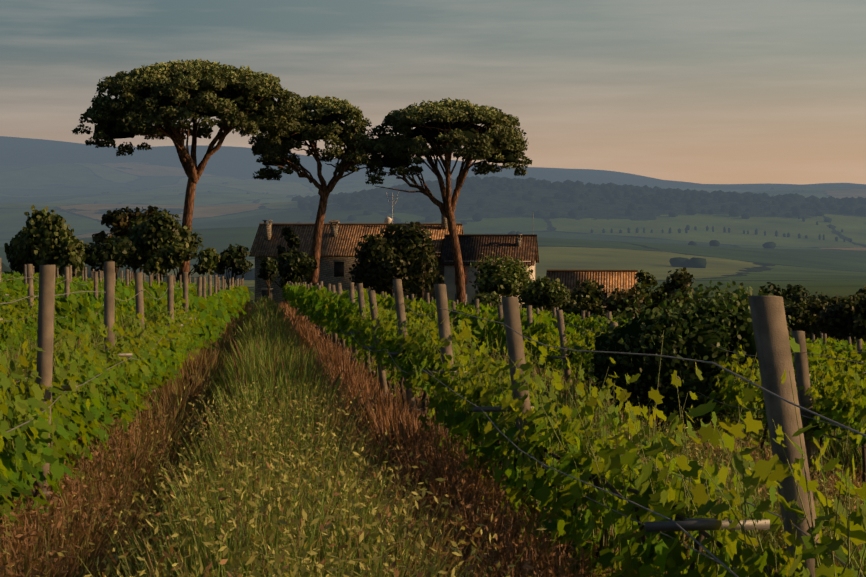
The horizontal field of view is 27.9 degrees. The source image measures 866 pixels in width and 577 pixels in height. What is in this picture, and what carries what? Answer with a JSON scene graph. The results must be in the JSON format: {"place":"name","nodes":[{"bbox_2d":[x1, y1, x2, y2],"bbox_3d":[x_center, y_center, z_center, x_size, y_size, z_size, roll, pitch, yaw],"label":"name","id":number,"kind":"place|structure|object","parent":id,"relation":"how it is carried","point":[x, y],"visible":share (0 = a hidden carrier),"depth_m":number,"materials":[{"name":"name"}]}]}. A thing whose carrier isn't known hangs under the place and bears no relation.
{"place":"outdoors","nodes":[
{"label":"outdoors","id":0,"kind":"place"},
{"bbox_2d":[0,136,865,343],"bbox_3d":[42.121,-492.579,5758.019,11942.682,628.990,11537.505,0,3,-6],"label":"hills","id":1,"kind":"structure","parent":0,"point":[69,182],"depth_m":2638.14,"materials":[{"name":"green plant"}]},
{"bbox_2d":[71,58,531,303],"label":"pine","id":2,"kind":"object","parent":1,"relation":"on","point":[202,76],"depth_m":144.77,"materials":[{"name":"green plant"}]},
{"bbox_2d":[0,258,862,576],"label":"posts","id":3,"kind":"object","parent":1,"relation":"on","point":[772,336],"visible":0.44,"depth_m":11.84,"materials":[{"name":"wood"}]},
{"bbox_2d":[0,271,865,576],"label":"vine","id":4,"kind":"object","parent":3,"relation":"on","point":[32,453],"depth_m":11.54,"materials":[{"name":"green plant"}]},
{"bbox_2d":[0,274,865,576],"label":"wires","id":5,"kind":"object","parent":3,"relation":"attached to","point":[696,524],"visible":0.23,"depth_m":7.95,"materials":[{"name":"metal"}]},
{"bbox_2d":[0,295,865,576],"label":"grass","id":6,"kind":"structure","parent":1,"relation":"on","point":[269,438],"depth_m":10.85,"materials":[{"name":"green plant"}]},
{"bbox_2d":[1,176,865,282],"bbox_3d":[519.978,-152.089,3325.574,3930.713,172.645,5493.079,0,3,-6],"label":"trees","id":7,"kind":"object","parent":1,"relation":"on","point":[614,196],"visible":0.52,"depth_m":2720.20,"materials":[{"name":"green plant"}]},
{"bbox_2d":[4,205,865,449],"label":"bushes","id":8,"kind":"object","parent":1,"relation":"on","point":[127,234],"depth_m":119.28,"materials":[{"name":"green plant"}]},
{"bbox_2d":[255,214,630,310],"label":"house stone","id":9,"kind":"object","parent":1,"relation":"on","point":[326,270],"visible":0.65,"depth_m":164.81,"materials":[{"name":"brown stone"}]},
{"bbox_2d":[261,192,607,305],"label":"house trim","id":10,"kind":"structure","parent":9,"relation":"attached to","point":[338,268],"depth_m":164.62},
{"bbox_2d":[249,223,637,292],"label":"roof","id":11,"kind":"structure","parent":9,"relation":"on","point":[344,242],"depth_m":165.84,"materials":[{"name":"brown tile"}]},
{"bbox_2d":[440,234,538,265],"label":"roof wing","id":12,"kind":"structure","parent":9,"relation":"on","point":[473,247],"depth_m":162.93,"materials":[{"name":"brown tile"}]},
{"bbox_2d":[444,261,534,308],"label":"house wall","id":13,"kind":"structure","parent":1,"relation":"on","point":[449,276],"depth_m":161.41,"materials":[{"name":"beige paint"}]},
{"bbox_2d":[0,0,865,184],"label":"sky","id":14,"kind":"structure","parent":0,"point":[693,91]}
]}

